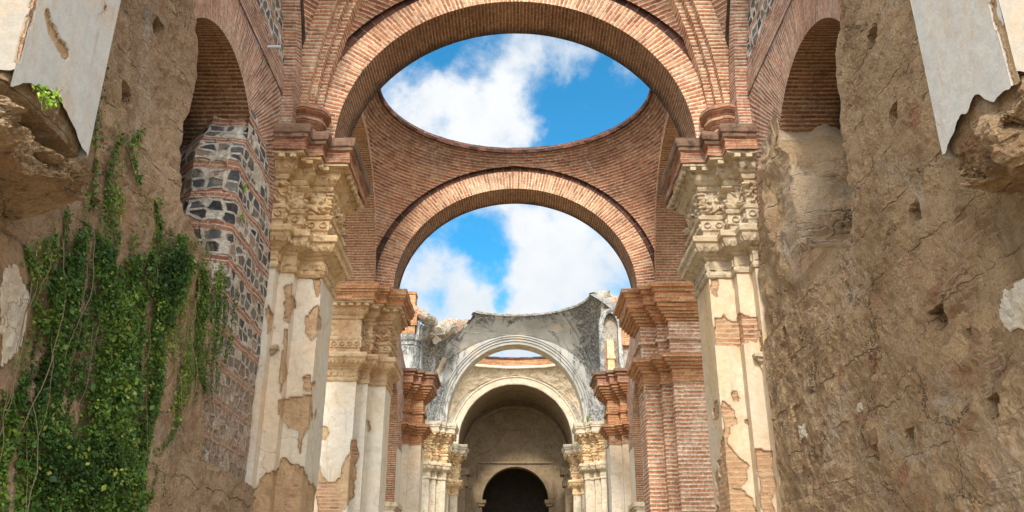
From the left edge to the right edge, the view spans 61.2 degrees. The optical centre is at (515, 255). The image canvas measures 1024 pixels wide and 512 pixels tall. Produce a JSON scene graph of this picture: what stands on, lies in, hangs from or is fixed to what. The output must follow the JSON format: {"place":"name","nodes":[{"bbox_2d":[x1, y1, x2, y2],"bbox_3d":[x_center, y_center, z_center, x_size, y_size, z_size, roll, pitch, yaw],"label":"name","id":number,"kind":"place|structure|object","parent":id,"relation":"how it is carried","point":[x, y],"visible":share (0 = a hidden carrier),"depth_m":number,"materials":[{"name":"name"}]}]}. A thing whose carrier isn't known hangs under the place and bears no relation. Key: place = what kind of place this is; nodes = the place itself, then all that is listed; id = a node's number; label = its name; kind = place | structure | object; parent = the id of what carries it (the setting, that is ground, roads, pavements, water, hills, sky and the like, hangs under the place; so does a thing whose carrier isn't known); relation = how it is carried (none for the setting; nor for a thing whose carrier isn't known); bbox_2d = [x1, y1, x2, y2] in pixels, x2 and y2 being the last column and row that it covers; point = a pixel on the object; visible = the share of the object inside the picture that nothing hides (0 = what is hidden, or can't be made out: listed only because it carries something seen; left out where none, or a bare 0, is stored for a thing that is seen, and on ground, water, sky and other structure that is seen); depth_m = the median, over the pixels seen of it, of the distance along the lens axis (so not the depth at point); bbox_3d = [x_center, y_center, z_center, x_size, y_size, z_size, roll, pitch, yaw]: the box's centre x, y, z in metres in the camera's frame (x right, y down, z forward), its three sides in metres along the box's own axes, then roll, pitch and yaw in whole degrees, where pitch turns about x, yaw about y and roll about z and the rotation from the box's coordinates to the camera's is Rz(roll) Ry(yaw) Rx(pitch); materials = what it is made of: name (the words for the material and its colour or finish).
{"place":"outdoors","nodes":[
{"label":"outdoors","id":0,"kind":"place"},
{"bbox_2d":[399,368,440,511],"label":"pier","id":1,"kind":"structure","parent":0,"point":[420,387],"depth_m":40.83,"materials":[{"name":"pink paint"}]},
{"bbox_2d":[572,421,607,511],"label":"pier","id":2,"kind":"structure","parent":0,"point":[590,440],"depth_m":52.50,"materials":[{"name":"beige stone"}]},
{"bbox_2d":[425,335,603,422],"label":"white arch","id":3,"kind":"structure","parent":2,"relation":"on","point":[458,367],"depth_m":55.05,"materials":[{"name":"paint"}]},
{"bbox_2d":[421,291,618,407],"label":"white vault remnant","id":4,"kind":"object","parent":3,"relation":"on","point":[574,329],"visible":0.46,"depth_m":54.69,"materials":[{"name":"paint"}]},
{"bbox_2d":[448,375,582,511],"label":"arch","id":5,"kind":"structure","parent":2,"relation":"on","point":[515,434],"depth_m":66.33,"materials":[{"name":"beige stone"}]},
{"bbox_2d":[448,356,581,419],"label":"rubble vault remnant","id":6,"kind":"object","parent":5,"relation":"on","point":[489,368],"visible":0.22,"depth_m":62.20,"materials":[{"name":"beige paint"}]},
{"bbox_2d":[589,368,630,511],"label":"pier","id":7,"kind":"structure","parent":0,"point":[609,388],"depth_m":40.84,"materials":[{"name":"pink paint"}]},
{"label":"ground","id":8,"kind":"structure","parent":0,"visible":0},
{"bbox_2d":[0,0,254,511],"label":"rough wall","id":9,"kind":"structure","parent":8,"relation":"on","point":[152,66],"depth_m":12.55,"materials":[{"name":"brown stone"}]},
{"bbox_2d":[0,0,120,228],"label":"broken pilaster","id":10,"kind":"object","parent":9,"relation":"attached to","point":[58,44],"visible":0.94,"depth_m":8.48,"materials":[{"name":"beige paint"}]},
{"bbox_2d":[32,84,56,111],"bbox_3d":[-4.438,-1.487,8.130,0.195,0.253,0.236,0,-22,0],"label":"sprout","id":11,"kind":"object","parent":10,"relation":"on","point":[45,97],"visible":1,"depth_m":8.11,"materials":[{"name":"green plant"}]},
{"bbox_2d":[50,86,63,114],"bbox_3d":[-4.410,-1.506,8.320,0.123,0.256,0.175,5,-23,-12],"label":"sprout","id":12,"kind":"object","parent":10,"relation":"on","point":[57,95],"visible":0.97,"depth_m":8.31,"materials":[{"name":"green plant"}]},
{"bbox_2d":[0,39,240,511],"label":"ivy","id":13,"kind":"object","parent":9,"relation":"hanging from","point":[123,422],"visible":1,"depth_m":10.97,"materials":[{"name":"green plant"}]},
{"bbox_2d":[179,109,270,481],"bbox_3d":[-6.525,2.506,16.906,2.150,11.220,2.912,0,-22,0],"label":"jamb stub","id":14,"kind":"object","parent":8,"relation":"on","point":[222,161],"visible":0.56,"depth_m":17.22,"materials":[{"name":"grey stone"}]},
{"bbox_2d":[179,0,301,222],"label":"arcade arch","id":15,"kind":"structure","parent":14,"relation":"on","point":[239,77],"depth_m":18.31,"materials":[{"name":"brick"}]},
{"bbox_2d":[259,45,280,48],"bbox_3d":[-5.540,-4.704,19.467,0.520,0.070,0.070,0,-22,0],"label":"drain pipe","id":16,"kind":"object","parent":15,"relation":"attached to","point":[273,46],"visible":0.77,"depth_m":19.45,"materials":[{"name":"white"}]},
{"bbox_2d":[242,182,248,193],"bbox_3d":[-5.474,-1.372,17.502,0.171,0.264,0.184,-15,-27,33],"label":"sprout","id":17,"kind":"object","parent":14,"relation":"attached to","point":[244,188],"visible":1,"depth_m":17.48,"materials":[{"name":"green plant"}]},
{"bbox_2d":[245,123,372,511],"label":"pier","id":18,"kind":"structure","parent":8,"relation":"on","point":[310,267],"depth_m":19.76,"materials":[{"name":"paint"}]},
{"bbox_2d":[269,344,279,355],"bbox_3d":[-5.452,2.692,19.089,0.495,1.425,0.743,0,-22,0],"label":"bracket","id":19,"kind":"object","parent":18,"relation":"attached to","point":[274,348],"visible":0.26,"depth_m":19.01,"materials":[{"name":"grey stone"}]},
{"bbox_2d":[296,103,331,130],"bbox_3d":[-5.120,-3.148,21.279,1.120,0.920,1.120,0,-22,0],"label":"round corbel","id":20,"kind":"object","parent":18,"relation":"on","point":[317,118],"visible":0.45,"depth_m":20.96,"materials":[{"name":"brick"}]},
{"bbox_2d":[322,113,375,320],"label":"side arch","id":21,"kind":"structure","parent":18,"relation":"on","point":[359,237],"depth_m":31.25,"materials":[{"name":"brick"}]},
{"bbox_2d":[314,282,414,511],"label":"pier","id":22,"kind":"structure","parent":8,"relation":"on","point":[364,372],"depth_m":29.44,"materials":[{"name":"paint"}]},
{"bbox_2d":[384,334,405,511],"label":"arcade wall","id":23,"kind":"structure","parent":8,"relation":"on","point":[393,477],"depth_m":38.88,"materials":[{"name":"brick"}]},
{"bbox_2d":[401,291,437,369],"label":"transept fragment","id":24,"kind":"object","parent":8,"relation":"on","point":[411,338],"visible":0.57,"depth_m":50.37,"materials":[{"name":"brick"}]},
{"bbox_2d":[421,421,458,511],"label":"pier","id":25,"kind":"structure","parent":8,"relation":"on","point":[437,464],"depth_m":52.49,"materials":[{"name":"beige stone"}]},
{"bbox_2d":[446,443,468,511],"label":"pier","id":26,"kind":"structure","parent":8,"relation":"on","point":[458,456],"depth_m":59.78,"materials":[{"name":"beige stone"}]},
{"bbox_2d":[561,443,584,511],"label":"pier","id":27,"kind":"structure","parent":8,"relation":"on","point":[572,457],"depth_m":59.78,"materials":[{"name":"beige stone"}]},
{"bbox_2d":[599,296,629,511],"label":"transept fragment","id":28,"kind":"object","parent":8,"relation":"on","point":[614,338],"visible":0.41,"depth_m":50.11,"materials":[{"name":"white paint"}]},
{"bbox_2d":[625,337,661,511],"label":"arcade wall","id":29,"kind":"structure","parent":8,"relation":"on","point":[637,504],"depth_m":38.85,"materials":[{"name":"brick"}]},
{"bbox_2d":[613,282,715,511],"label":"pier","id":30,"kind":"structure","parent":8,"relation":"on","point":[662,328],"depth_m":29.47,"materials":[{"name":"brick"}]},
{"bbox_2d":[375,167,654,306],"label":"brick arch","id":31,"kind":"structure","parent":30,"relation":"on","point":[421,219],"depth_m":32.74,"materials":[{"name":"brown brick"}]},
{"bbox_2d":[658,123,782,511],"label":"pier","id":32,"kind":"structure","parent":8,"relation":"on","point":[706,187],"depth_m":19.79,"materials":[{"name":"paint"}]},
{"bbox_2d":[324,0,706,137],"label":"brick arch","id":33,"kind":"structure","parent":32,"relation":"on","point":[648,49],"depth_m":22.95,"materials":[{"name":"brown brick"}]},
{"bbox_2d":[363,30,666,249],"bbox_3d":[0.000,-3.143,28.093,11.233,5.536,9.864,0,-22,0],"label":"vault remnant","id":34,"kind":"object","parent":33,"relation":"on","point":[618,163],"visible":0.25,"depth_m":31.96,"materials":[{"name":"brick"}]},
{"bbox_2d":[300,0,730,107],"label":"vault springer","id":35,"kind":"object","parent":33,"relation":"attached to","point":[330,27],"visible":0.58,"depth_m":21.84,"materials":[{"name":"brick"}]},
{"bbox_2d":[654,112,690,281],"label":"side arch","id":36,"kind":"structure","parent":32,"relation":"on","point":[670,240],"depth_m":31.26,"materials":[{"name":"brick"}]},
{"bbox_2d":[699,103,734,131],"bbox_3d":[5.120,-3.148,21.279,1.120,0.920,1.120,0,-22,0],"label":"round corbel","id":37,"kind":"object","parent":32,"relation":"on","point":[712,118],"visible":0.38,"depth_m":20.96,"materials":[{"name":"brick"}]},
{"bbox_2d":[752,351,762,370],"bbox_3d":[5.454,2.840,18.942,0.492,1.432,0.723,0,-22,0],"label":"bracket","id":38,"kind":"object","parent":32,"relation":"attached to","point":[757,356],"visible":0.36,"depth_m":18.88,"materials":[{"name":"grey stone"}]},
{"bbox_2d":[729,0,841,214],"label":"arcade arch","id":39,"kind":"structure","parent":32,"relation":"on","point":[790,79],"depth_m":18.26,"materials":[{"name":"brick"}]},
{"bbox_2d":[757,112,879,505],"bbox_3d":[6.439,2.022,15.710,2.323,11.220,5.452,0,-22,0],"label":"jamb stub","id":40,"kind":"object","parent":8,"relation":"on","point":[804,225],"visible":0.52,"depth_m":17.15,"materials":[{"name":"brown stone"}]},
{"bbox_2d":[763,0,1023,511],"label":"rough wall","id":41,"kind":"structure","parent":8,"relation":"on","point":[914,319],"depth_m":11.94,"materials":[{"name":"brown stone"}]},
{"bbox_2d":[910,0,1023,194],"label":"broken pilaster","id":42,"kind":"object","parent":41,"relation":"attached to","point":[972,52],"visible":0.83,"depth_m":8.63,"materials":[{"name":"beige paint"}]},
{"bbox_2d":[974,111,1023,178],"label":"rubble lump","id":43,"kind":"object","parent":42,"relation":"attached to","point":[998,141],"visible":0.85,"depth_m":7.99,"materials":[{"name":"brown stone"}]}
]}

